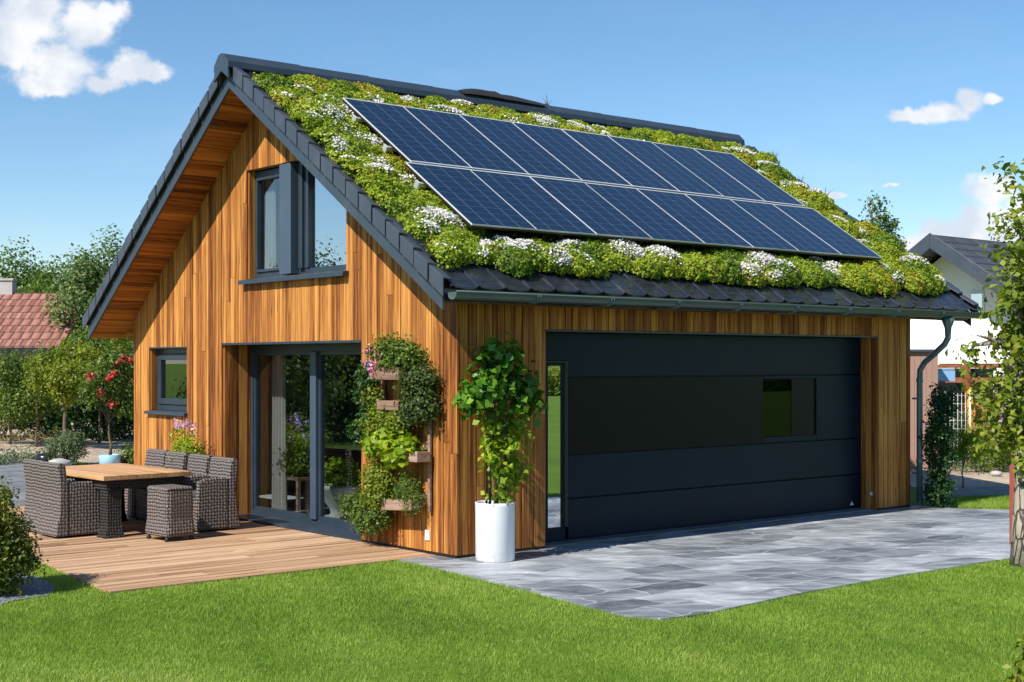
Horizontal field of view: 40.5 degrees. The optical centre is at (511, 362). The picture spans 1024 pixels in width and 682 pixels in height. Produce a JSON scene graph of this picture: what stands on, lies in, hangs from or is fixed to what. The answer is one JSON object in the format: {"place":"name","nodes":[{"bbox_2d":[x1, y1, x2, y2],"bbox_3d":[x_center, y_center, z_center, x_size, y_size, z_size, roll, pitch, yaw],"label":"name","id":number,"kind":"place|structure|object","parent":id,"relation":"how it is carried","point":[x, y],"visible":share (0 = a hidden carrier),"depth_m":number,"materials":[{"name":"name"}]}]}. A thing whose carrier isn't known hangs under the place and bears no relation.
{"place":"outdoors","nodes":[
{"label":"outdoors","id":0,"kind":"place"},
{"bbox_2d":[0,456,74,505],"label":"garden path","id":1,"kind":"structure","parent":0,"point":[15,472],"depth_m":21.35,"materials":[{"name":"grey stone"}]},
{"bbox_2d":[0,441,63,464],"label":"weeds","id":2,"kind":"object","parent":1,"relation":"on","point":[15,455],"visible":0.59,"depth_m":25.14,"materials":[{"name":"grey plant"}]},
{"bbox_2d":[48,458,71,465],"bbox_3d":[-7.666,1.711,23.494,0.454,0.178,0.334,0,0,-40],"label":"pale stone","id":3,"kind":"object","parent":1,"relation":"on","point":[65,462],"visible":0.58,"depth_m":23.41,"materials":[{"name":"white stone"}]},
{"bbox_2d":[41,428,89,464],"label":"round bush","id":4,"kind":"object","parent":1,"relation":"on","point":[68,449],"visible":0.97,"depth_m":24.24,"materials":[{"name":"green plant"}]},
{"bbox_2d":[8,505,434,592],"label":"terrace deck","id":5,"kind":"structure","parent":0,"point":[135,558],"depth_m":12.94,"materials":[{"name":"brown wood"}]},
{"bbox_2d":[22,459,72,531],"bbox_3d":[-4.897,1.411,14.792,0.522,0.765,0.470,0,0,-41],"label":"wicker chair","id":6,"kind":"object","parent":5,"relation":"on","point":[33,501],"visible":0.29,"depth_m":14.64,"materials":[{"name":"grey wicker"}]},
{"bbox_2d":[37,461,100,538],"bbox_3d":[-4.590,1.411,14.409,0.522,0.765,0.470,0,0,-42],"label":"wicker chair","id":7,"kind":"object","parent":5,"relation":"on","point":[70,507],"visible":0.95,"depth_m":14.23,"materials":[{"name":"grey wicker"}]},
{"bbox_2d":[65,463,190,538],"bbox_3d":[-4.314,1.475,14.994,0.998,0.638,1.600,0,0,-42],"label":"dining table","id":8,"kind":"object","parent":5,"relation":"on","point":[113,482],"visible":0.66,"depth_m":14.35,"materials":[{"name":"brown wood"}]},
{"bbox_2d":[124,448,169,517],"bbox_3d":[-4.325,1.411,16.264,0.522,0.765,0.470,0,0,-42],"label":"wicker chair","id":9,"kind":"object","parent":5,"relation":"on","point":[155,457],"visible":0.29,"depth_m":16.23,"materials":[{"name":"grey wicker"}]},
{"bbox_2d":[133,451,189,519],"bbox_3d":[-3.993,1.411,15.836,0.522,0.765,0.470,0,0,-40],"label":"wicker chair","id":10,"kind":"object","parent":5,"relation":"on","point":[180,462],"visible":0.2,"depth_m":15.78,"materials":[{"name":"grey wicker"}]},
{"bbox_2d":[145,484,194,541],"bbox_3d":[-3.473,1.524,14.081,0.440,0.540,0.350,0,0,44],"label":"wicker stool","id":11,"kind":"object","parent":5,"relation":"on","point":[169,510],"visible":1,"depth_m":13.94,"materials":[{"name":"grey wicker"}]},
{"bbox_2d":[164,418,210,466],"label":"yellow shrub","id":12,"kind":"object","parent":5,"relation":"on","point":[190,446],"visible":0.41,"depth_m":16.09,"materials":[{"name":"green plant"}]},
{"bbox_2d":[187,453,212,475],"bbox_3d":[-3.623,1.411,15.362,0.522,0.765,0.470,0,0,-39],"label":"wicker chair","id":13,"kind":"object","parent":5,"relation":"on","point":[198,464],"visible":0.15,"depth_m":15.41,"materials":[{"name":"grey wicker"}]},
{"bbox_2d":[185,456,239,532],"bbox_3d":[-3.267,1.411,14.906,0.522,0.765,0.470,0,0,-41],"label":"wicker chair","id":14,"kind":"object","parent":5,"relation":"on","point":[214,499],"visible":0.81,"depth_m":14.76,"materials":[{"name":"grey wicker"}]},
{"bbox_2d":[0,456,1023,681],"bbox_3d":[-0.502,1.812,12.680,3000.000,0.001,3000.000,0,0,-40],"label":"lawn","id":15,"kind":"structure","parent":0,"point":[913,496],"depth_m":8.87,"materials":[{"name":"green plant"}]},
{"bbox_2d":[0,571,54,603],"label":"gravel strip","id":16,"kind":"object","parent":15,"relation":"on","point":[38,587],"visible":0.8,"depth_m":10.96,"materials":[{"name":"grey gravel"}]},
{"bbox_2d":[0,475,48,597],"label":"foreground bush","id":17,"kind":"object","parent":16,"relation":"on","point":[12,544],"visible":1,"depth_m":10.74,"materials":[{"name":"green plant"}]},
{"bbox_2d":[0,235,57,292],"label":"broadleaf tree","id":18,"kind":"object","parent":15,"relation":"on","point":[15,272],"visible":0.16,"depth_m":61.42,"materials":[{"name":"green plant"}]},
{"bbox_2d":[16,270,57,292],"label":"broadleaf tree","id":19,"kind":"object","parent":15,"relation":"on","point":[33,288],"visible":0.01,"depth_m":57.67,"materials":[{"name":"green plant"}]},
{"bbox_2d":[0,278,82,420],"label":"tiled house","id":20,"kind":"structure","parent":15,"relation":"on","point":[23,325],"depth_m":42.99,"materials":[{"name":"tile"}]},
{"bbox_2d":[25,254,107,292],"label":"broadleaf tree","id":21,"kind":"object","parent":15,"relation":"on","point":[52,275],"visible":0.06,"depth_m":51.36,"materials":[{"name":"green plant"}]},
{"bbox_2d":[0,422,133,464],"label":"garden bed","id":22,"kind":"object","parent":15,"relation":"on","point":[95,449],"visible":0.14,"depth_m":29.93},
{"bbox_2d":[0,354,41,438],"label":"hedge shrub","id":23,"kind":"object","parent":22,"relation":"on","point":[17,426],"visible":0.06,"depth_m":32.95,"materials":[{"name":"green plant"}]},
{"bbox_2d":[0,340,66,444],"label":"fruit tree","id":24,"kind":"object","parent":22,"relation":"on","point":[10,436],"visible":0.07,"depth_m":30.46,"materials":[{"name":"green plant"}]},
{"bbox_2d":[14,366,77,436],"bbox_3d":[-11.464,0.897,33.966,2.484,1.903,1.965,0,0,-40],"label":"hedge shrub","id":25,"kind":"object","parent":22,"relation":"on","point":[44,424],"visible":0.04,"depth_m":33.78,"materials":[{"name":"green plant"}]},
{"bbox_2d":[0,343,100,446],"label":"fruit tree","id":26,"kind":"object","parent":22,"relation":"on","point":[28,403],"visible":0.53,"depth_m":29.45,"materials":[{"name":"green plant"}]},
{"bbox_2d":[17,331,104,443],"bbox_3d":[-9.137,0.601,28.489,1.741,2.504,1.983,0,0,-40],"label":"fruit tree","id":27,"kind":"object","parent":22,"relation":"on","point":[57,371],"visible":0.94,"depth_m":28.30,"materials":[{"name":"green plant"}]},
{"bbox_2d":[0,419,133,441],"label":"weeds","id":28,"kind":"object","parent":22,"relation":"on","point":[40,436],"visible":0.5,"depth_m":31.98,"materials":[{"name":"green plant"}]},
{"bbox_2d":[38,400,106,437],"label":"hedge shrub","id":29,"kind":"object","parent":22,"relation":"on","point":[58,420],"visible":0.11,"depth_m":32.64,"materials":[{"name":"green plant"}]},
{"bbox_2d":[39,223,123,340],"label":"broadleaf tree","id":30,"kind":"object","parent":22,"relation":"on","point":[86,277],"visible":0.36,"depth_m":43.15,"materials":[{"name":"green plant"}]},
{"bbox_2d":[63,317,133,423],"bbox_3d":[-11.210,0.203,37.926,2.461,3.302,1.771,0,0,9],"label":"bushy tree","id":31,"kind":"object","parent":22,"relation":"on","point":[130,346],"visible":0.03,"depth_m":37.55,"materials":[{"name":"green plant"}]},
{"bbox_2d":[65,325,133,442],"bbox_3d":[-9.140,0.498,31.095,2.043,2.705,1.922,0,0,-29],"label":"fruit tree","id":32,"kind":"object","parent":22,"relation":"on","point":[99,342],"visible":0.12,"depth_m":30.80,"materials":[{"name":"green plant"}]},
{"bbox_2d":[69,368,133,440],"bbox_3d":[-9.253,0.863,32.035,2.118,1.972,1.756,0,0,-40],"label":"hedge shrub","id":33,"kind":"object","parent":22,"relation":"on","point":[116,427],"visible":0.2,"depth_m":31.68,"materials":[{"name":"green plant"}]},
{"bbox_2d":[81,335,133,363],"bbox_3d":[-10.163,0.329,35.780,2.389,3.050,2.240,0,0,8],"label":"bushy tree","id":34,"kind":"object","parent":22,"relation":"on","point":[120,343],"visible":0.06,"depth_m":35.52,"materials":[{"name":"green plant"}]},
{"bbox_2d":[99,454,120,463],"bbox_3d":[-6.996,1.700,24.124,0.370,0.200,0.370,0,0,-40],"label":"round pot","id":35,"kind":"object","parent":22,"relation":"on","point":[108,458],"visible":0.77,"depth_m":23.97,"materials":[{"name":"blue ceramic"}]},
{"bbox_2d":[70,340,133,454],"bbox_3d":[-6.908,0.650,24.279,1.658,2.066,0.948,0,0,-40],"label":"rose tree","id":36,"kind":"object","parent":35,"relation":"in","point":[115,366],"visible":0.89,"depth_m":24.05,"materials":[{"name":"green plant"}]},
{"bbox_2d":[114,439,133,463],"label":"shrub","id":37,"kind":"object","parent":22,"relation":"on","point":[128,458],"visible":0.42,"depth_m":24.30,"materials":[{"name":"green plant"}]},
{"bbox_2d":[82,53,987,557],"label":"timber house","id":38,"kind":"structure","parent":15,"relation":"on","point":[680,405],"depth_m":15.26,"materials":[{"name":"brown wood"}]},
{"bbox_2d":[144,347,187,415],"bbox_3d":[-4.230,0.230,17.228,0.224,0.840,1.100,0,0,-40],"label":"small window","id":39,"kind":"structure","parent":38,"relation":"in","point":[175,407],"depth_m":17.51,"materials":[{"name":"paint"}]},
{"bbox_2d":[265,179,276,268],"bbox_3d":[-2.724,-1.370,15.659,0.064,1.500,0.220,0,0,-40],"label":"curtain","id":40,"kind":"object","parent":38,"relation":"hanging from","point":[271,235],"visible":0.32,"depth_m":15.66,"materials":[{"name":"white fabric"}]},
{"bbox_2d":[272,355,286,509],"bbox_3d":[-2.742,0.765,16.321,0.067,2.030,0.300,0,0,-40],"label":"curtain","id":41,"kind":"object","parent":38,"relation":"hanging from","point":[279,480],"visible":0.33,"depth_m":16.30,"materials":[{"name":"grey fabric"}]},
{"bbox_2d":[238,162,348,284],"bbox_3d":[-2.313,-1.519,14.920,0.245,1.286,2.160,0,0,-40],"label":"upper window","id":42,"kind":"structure","parent":38,"relation":"in","point":[312,223],"depth_m":14.90,"materials":[{"name":"paint"}]},
{"bbox_2d":[285,475,309,512],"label":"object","id":43,"kind":"object","parent":38,"relation":"on","point":[297,479],"visible":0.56,"depth_m":16.10,"materials":[{"name":"brown wood"}]},
{"bbox_2d":[271,412,338,477],"bbox_3d":[-2.448,0.937,16.263,0.686,0.852,0.803,0,0,-40],"label":"flowering plant","id":44,"kind":"object","parent":43,"relation":"on","point":[302,469],"visible":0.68,"depth_m":16.18,"materials":[{"name":"green plant"}]},
{"bbox_2d":[238,343,361,541],"bbox_3d":[-2.238,0.802,15.130,0.440,2.004,2.985,0,0,-40],"label":"terrace door","id":45,"kind":"structure","parent":38,"relation":"in","point":[316,522],"depth_m":15.24,"materials":[{"name":"paint"}]},
{"bbox_2d":[324,483,360,519],"bbox_3d":[-1.972,1.590,15.779,0.500,0.400,0.500,0,0,-40],"label":"stone urn","id":46,"kind":"object","parent":38,"relation":"on","point":[330,494],"visible":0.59,"depth_m":15.61,"materials":[{"name":"stone"}]},
{"bbox_2d":[309,455,360,486],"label":"potted plant","id":47,"kind":"object","parent":46,"relation":"on","point":[349,477],"visible":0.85,"depth_m":15.68,"materials":[{"name":"green plant"}]},
{"bbox_2d":[352,115,370,129],"bbox_3d":[0.735,-2.499,16.474,6.255,0.150,0.070,0,33,-40],"label":"mounting rail","id":48,"kind":"object","parent":38,"relation":"attached to","point":[356,119],"visible":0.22,"depth_m":14.45,"materials":[{"name":"metal"}]},
{"bbox_2d":[342,97,471,168],"bbox_3d":[-1.107,-2.391,14.504,0.773,0.038,1.484,0,33,-40],"label":"solar panel","id":49,"kind":"object","parent":48,"relation":"attached to","point":[405,134],"visible":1,"depth_m":14.45,"materials":[{"name":"blue glass"}]},
{"bbox_2d":[403,106,529,175],"bbox_3d":[-0.511,-2.391,15.002,0.773,0.040,1.484,0,33,-40],"label":"solar panel","id":50,"kind":"object","parent":48,"relation":"attached to","point":[467,142],"visible":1,"depth_m":14.96,"materials":[{"name":"blue glass"}]},
{"bbox_2d":[459,114,582,181],"bbox_3d":[0.084,-2.392,15.500,0.773,0.038,1.484,0,33,-40],"label":"solar panel","id":51,"kind":"object","parent":48,"relation":"attached to","point":[522,149],"visible":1,"depth_m":15.46,"materials":[{"name":"blue glass"}]},
{"bbox_2d":[512,122,632,187],"bbox_3d":[0.680,-2.392,15.998,0.773,0.038,1.484,0,33,-40],"label":"solar panel","id":52,"kind":"object","parent":48,"relation":"attached to","point":[574,156],"visible":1,"depth_m":15.96,"materials":[{"name":"blue glass"}]},
{"bbox_2d":[561,129,679,192],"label":"solar panel","id":53,"kind":"object","parent":48,"relation":"attached to","point":[625,164],"visible":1,"depth_m":16.46,"materials":[{"name":"blue glass"}]},
{"bbox_2d":[607,135,724,197],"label":"solar panel","id":54,"kind":"object","parent":48,"relation":"attached to","point":[681,178],"visible":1,"depth_m":16.96,"materials":[{"name":"blue glass"}]},
{"bbox_2d":[693,148,805,206],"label":"solar panel","id":55,"kind":"object","parent":48,"relation":"attached to","point":[752,179],"visible":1,"depth_m":17.96,"materials":[{"name":"blue glass"}]},
{"bbox_2d":[377,400,402,410],"bbox_3d":[-1.126,0.410,13.227,0.155,0.090,0.360,0,0,-40],"label":"wall planter","id":56,"kind":"object","parent":38,"relation":"attached to","point":[388,405],"visible":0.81,"depth_m":13.16,"materials":[{"name":"brown wood"}]},
{"bbox_2d":[381,380,431,511],"bbox_3d":[-1.007,0.750,13.249,0.040,1.300,0.796,0,0,-40],"label":"planter rack","id":57,"kind":"object","parent":38,"relation":"attached to","point":[428,447],"visible":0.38,"depth_m":12.94,"materials":[{"name":"brown wood"}]},
{"bbox_2d":[345,361,380,446],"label":"ivy","id":58,"kind":"object","parent":57,"relation":"hanging from","point":[362,379],"visible":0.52,"depth_m":13.55,"materials":[{"name":"green plant"}]},
{"bbox_2d":[332,488,395,539],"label":"trailing ivy","id":59,"kind":"object","parent":57,"relation":"hanging from","point":[363,519],"visible":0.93,"depth_m":13.44,"materials":[{"name":"green plant"}]},
{"bbox_2d":[353,453,401,515],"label":"trailing herb","id":60,"kind":"object","parent":57,"relation":"attached to","point":[376,487],"visible":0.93,"depth_m":13.28,"materials":[{"name":"green plant"}]},
{"bbox_2d":[352,383,420,444],"bbox_3d":[-1.241,0.541,13.282,0.356,0.682,0.841,0,0,-40],"label":"yellow herb","id":61,"kind":"object","parent":57,"relation":"attached to","point":[386,418],"visible":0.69,"depth_m":13.26,"materials":[{"name":"green plant"}]},
{"bbox_2d":[370,368,411,379],"bbox_3d":[-1.161,0.107,13.270,0.155,0.115,0.490,0,0,-40],"label":"wall planter","id":62,"kind":"object","parent":57,"relation":"attached to","point":[383,374],"visible":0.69,"depth_m":13.20,"materials":[{"name":"brown wood"}]},
{"bbox_2d":[360,330,427,380],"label":"flowering plant","id":63,"kind":"object","parent":62,"relation":"in","point":[390,352],"visible":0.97,"depth_m":13.09,"materials":[{"name":"green plant"}]},
{"bbox_2d":[381,499,423,510],"bbox_3d":[-1.039,1.345,13.123,0.155,0.100,0.480,0,-4,-40],"label":"wall planter","id":64,"kind":"object","parent":57,"relation":"attached to","point":[389,504],"visible":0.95,"depth_m":13.04,"materials":[{"name":"brown wood"}]},
{"bbox_2d":[389,466,426,518],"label":"rosemary bush","id":65,"kind":"object","parent":64,"relation":"in","point":[406,492],"visible":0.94,"depth_m":12.96,"materials":[{"name":"green plant"}]},
{"bbox_2d":[376,451,429,461],"bbox_3d":[-1.040,0.875,13.124,0.155,0.100,0.690,0,0,-40],"label":"wall planter","id":66,"kind":"object","parent":57,"relation":"attached to","point":[421,457],"visible":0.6,"depth_m":12.86,"materials":[{"name":"brown wood"}]},
{"bbox_2d":[359,425,425,469],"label":"lime plant","id":67,"kind":"object","parent":66,"relation":"in","point":[388,448],"visible":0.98,"depth_m":12.99,"materials":[{"name":"green plant"}]},
{"bbox_2d":[392,357,442,428],"bbox_3d":[-0.897,0.295,12.897,0.334,0.688,0.615,0,0,-40],"label":"ivy","id":68,"kind":"object","parent":57,"relation":"hanging from","point":[421,402],"visible":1,"depth_m":12.84,"materials":[{"name":"green plant"}]},
{"bbox_2d":[413,180,427,189],"bbox_3d":[1.454,-1.691,15.473,6.255,0.150,0.070,0,33,-40],"label":"mounting rail","id":69,"kind":"object","parent":38,"relation":"attached to","point":[417,184],"visible":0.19,"depth_m":13.46,"materials":[{"name":"metal"}]},
{"bbox_2d":[405,162,536,232],"bbox_3d":[-0.408,-1.616,13.547,0.796,0.039,1.262,0,33,-40],"label":"solar panel","id":70,"kind":"object","parent":69,"relation":"attached to","point":[470,198],"visible":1,"depth_m":13.48,"materials":[{"name":"blue glass"}]},
{"bbox_2d":[470,169,596,236],"bbox_3d":[0.204,-1.615,14.059,0.796,0.039,1.262,0,33,-40],"label":"solar panel","id":71,"kind":"object","parent":69,"relation":"attached to","point":[538,207],"visible":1,"depth_m":14.01,"materials":[{"name":"blue glass"}]},
{"bbox_2d":[529,176,652,241],"bbox_3d":[0.817,-1.617,14.571,0.796,0.038,1.262,0,33,-40],"label":"solar panel","id":72,"kind":"object","parent":69,"relation":"attached to","point":[600,216],"visible":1,"depth_m":14.53,"materials":[{"name":"blue glass"}]},
{"bbox_2d":[636,188,753,249],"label":"solar panel","id":73,"kind":"object","parent":69,"relation":"attached to","point":[699,221],"visible":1,"depth_m":15.55,"materials":[{"name":"blue glass"}]},
{"bbox_2d":[773,204,881,259],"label":"solar panel","id":74,"kind":"object","parent":69,"relation":"attached to","point":[832,234],"visible":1,"depth_m":17.09,"materials":[{"name":"blue glass"}]},
{"bbox_2d":[458,89,544,105],"bbox_3d":[-0.170,-3.321,17.419,1.350,0.123,0.310,0,0,-40],"label":"skylight","id":75,"kind":"object","parent":38,"relation":"on","point":[487,93],"visible":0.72,"depth_m":17.26},
{"bbox_2d":[252,72,947,297],"bbox_3d":[1.394,-1.981,16.093,8.175,2.447,3.623,0,0,-40],"label":"sedum","id":76,"kind":"object","parent":38,"relation":"on","point":[395,185],"depth_m":14.60,"materials":[{"name":"green plant"}]},
{"bbox_2d":[585,182,704,245],"bbox_3d":[1.430,-1.615,15.084,0.796,0.038,1.262,0,33,-40],"label":"solar panel","id":77,"kind":"object","parent":38,"relation":"on","point":[649,217],"visible":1,"depth_m":15.04,"materials":[{"name":"blue glass"}]},
{"bbox_2d":[546,332,859,541],"bbox_3d":[2.205,0.740,15.315,5.334,2.080,0.091,0,0,-40],"label":"garage door","id":78,"kind":"structure","parent":38,"relation":"in","point":[644,432],"depth_m":15.09,"materials":[{"name":"black metal"}]},
{"bbox_2d":[652,142,765,202],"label":"solar panel","id":79,"kind":"object","parent":38,"relation":"on","point":[711,174],"visible":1,"depth_m":17.46,"materials":[{"name":"blue glass"}]},
{"bbox_2d":[685,194,798,252],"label":"solar panel","id":80,"kind":"object","parent":38,"relation":"on","point":[755,233],"visible":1,"depth_m":16.07,"materials":[{"name":"blue glass"}]},
{"bbox_2d":[731,199,841,256],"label":"solar panel","id":81,"kind":"object","parent":38,"relation":"on","point":[790,230],"visible":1,"depth_m":16.58,"materials":[{"name":"blue glass"}]},
{"bbox_2d":[858,190,909,249],"bbox_3d":[6.694,-0.609,25.078,1.203,4.921,0.824,0,0,-40],"label":"thin tree","id":82,"kind":"object","parent":15,"relation":"on","point":[888,225],"visible":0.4,"depth_m":24.90,"materials":[{"name":"green plant"}]},
{"bbox_2d":[917,380,964,507],"bbox_3d":[5.354,1.022,17.321,0.520,1.600,0.818,0,0,24],"label":"climbing shrub","id":83,"kind":"object","parent":15,"relation":"on","point":[936,434],"visible":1,"depth_m":17.21,"materials":[{"name":"green plant"}]},
{"bbox_2d":[910,461,1009,486],"bbox_3d":[10.729,1.805,33.243,9.165,0.001,27.637,0,0,32],"label":"dry bed","id":84,"kind":"object","parent":15,"relation":"on","point":[972,479],"visible":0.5,"depth_m":21.55,"materials":[{"name":"beige gravel"}]},
{"bbox_2d":[910,349,941,468],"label":"plank shed","id":85,"kind":"structure","parent":84,"relation":"on","point":[930,370],"depth_m":23.50,"materials":[{"name":"wood"}]},
{"bbox_2d":[940,409,966,466],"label":"garden shrub","id":86,"kind":"object","parent":84,"relation":"on","point":[959,417],"visible":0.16,"depth_m":23.96,"materials":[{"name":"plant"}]},
{"bbox_2d":[945,391,970,468],"bbox_3d":[7.524,1.140,23.400,0.451,1.320,0.031,0,0,0],"label":"wire trellis","id":87,"kind":"object","parent":84,"relation":"on","point":[961,420],"visible":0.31,"depth_m":23.40,"materials":[{"name":"white metal"}]},
{"bbox_2d":[910,456,1010,474],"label":"weeds","id":88,"kind":"object","parent":84,"relation":"on","point":[965,467],"visible":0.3,"depth_m":22.89,"materials":[{"name":"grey plant"}]},
{"bbox_2d":[907,233,1022,391],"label":"white house","id":89,"kind":"structure","parent":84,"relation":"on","point":[964,265],"depth_m":36.22,"materials":[{"name":"paint"}]},
{"bbox_2d":[970,292,984,311],"bbox_3d":[12.088,-1.535,36.034,0.059,0.570,0.400,0,0,-40],"label":"window","id":90,"kind":"structure","parent":89,"relation":"in","point":[978,297],"depth_m":35.95,"materials":[{"name":"white glass"}]},
{"bbox_2d":[967,388,972,466],"bbox_3d":[7.797,1.115,23.600,0.111,1.370,0.111,0,0,-17],"label":"yellow post","id":91,"kind":"object","parent":84,"relation":"on","point":[969,389],"visible":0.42,"depth_m":23.57,"materials":[{"name":"paint"}]},
{"bbox_2d":[973,403,1001,462],"bbox_3d":[8.182,1.200,23.925,0.590,1.200,0.090,0,0,0],"label":"board fence","id":92,"kind":"object","parent":84,"relation":"on","point":[978,411],"visible":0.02,"depth_m":23.88,"materials":[{"name":"orange wood"}]},
{"bbox_2d":[965,429,1013,472],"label":"garden shrub","id":93,"kind":"object","parent":84,"relation":"on","point":[989,462],"visible":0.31,"depth_m":22.71,"materials":[{"name":"green plant"}]},
{"bbox_2d":[973,369,1011,467],"bbox_3d":[8.401,0.885,23.680,1.422,1.854,1.113,0,0,-40],"label":"garden shrub","id":94,"kind":"object","parent":84,"relation":"on","point":[984,420],"visible":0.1,"depth_m":23.61,"materials":[{"name":"green plant"}]},
{"bbox_2d":[953,493,1008,509],"bbox_3d":[6.396,1.769,17.915,1.377,0.086,2.301,0,0,21],"label":"grass patch","id":95,"kind":"object","parent":15,"relation":"on","point":[993,501],"visible":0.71,"depth_m":17.53,"materials":[{"name":"green plant"}]},
{"bbox_2d":[945,156,1023,567],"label":"garden tree","id":96,"kind":"object","parent":15,"relation":"on","point":[1009,414],"visible":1,"depth_m":12.23,"materials":[{"name":"green plant"}]},
{"bbox_2d":[996,631,1023,681],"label":"corner plant","id":97,"kind":"object","parent":15,"relation":"on","point":[1017,665],"visible":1,"depth_m":7.67,"materials":[{"name":"green plant"}]},
{"bbox_2d":[0,0,1023,288],"label":"sky","id":98,"kind":"structure","parent":0,"point":[907,102],"materials":[{"name":"blue"}]},
{"bbox_2d":[399,505,1010,619],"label":"driveway","id":99,"kind":"structure","parent":0,"point":[678,574],"depth_m":12.57,"materials":[{"name":"stone"}]},
{"bbox_2d":[475,500,514,562],"bbox_3d":[-0.153,1.530,12.581,0.366,0.530,0.366,0,0,-40],"label":"tall pot","id":100,"kind":"object","parent":99,"relation":"on","point":[495,534],"visible":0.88,"depth_m":12.43,"materials":[{"name":"white ceramic"}]},
{"bbox_2d":[451,330,548,506],"bbox_3d":[-0.098,0.577,12.630,0.557,1.756,1.057,0,0,40],"label":"climbing plant","id":101,"kind":"object","parent":100,"relation":"in","point":[497,378],"visible":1,"depth_m":12.53,"materials":[{"name":"green plant"}]},
{"bbox_2d":[1009,464,1014,544],"bbox_3d":[4.942,1.401,13.684,0.056,0.798,0.056,0,0,30],"label":"wooden stake","id":102,"kind":"object","parent":99,"relation":"on","point":[1011,482],"visible":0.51,"depth_m":13.67,"materials":[{"name":"orange paint"}]},
{"bbox_2d":[923,486,1008,498],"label":"stone path","id":103,"kind":"structure","parent":0,"point":[978,490],"depth_m":19.50,"materials":[{"name":"grey stone"}]},
{"bbox_2d":[948,425,983,487],"bbox_3d":[6.504,1.368,19.938,0.590,0.968,0.459,0,0,14],"label":"sapling","id":104,"kind":"object","parent":103,"relation":"on","point":[966,442],"visible":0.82,"depth_m":19.87,"materials":[{"name":"green plant"}]},
{"bbox_2d":[938,363,1013,463],"bbox_3d":[8.075,0.910,25.025,1.580,1.780,1.150,0,0,0],"label":"pergola","id":105,"kind":"object","parent":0,"point":[957,383],"visible":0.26,"depth_m":25.40,"materials":[{"name":"brown wood"}]},
{"bbox_2d":[938,369,954,380],"bbox_3d":[7.576,0.220,24.200,0.330,0.220,0.060,0,0,0],"label":"blue sign","id":106,"kind":"object","parent":105,"relation":"hanging from","point":[946,374],"visible":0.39,"depth_m":24.18,"materials":[{"name":"blue"}]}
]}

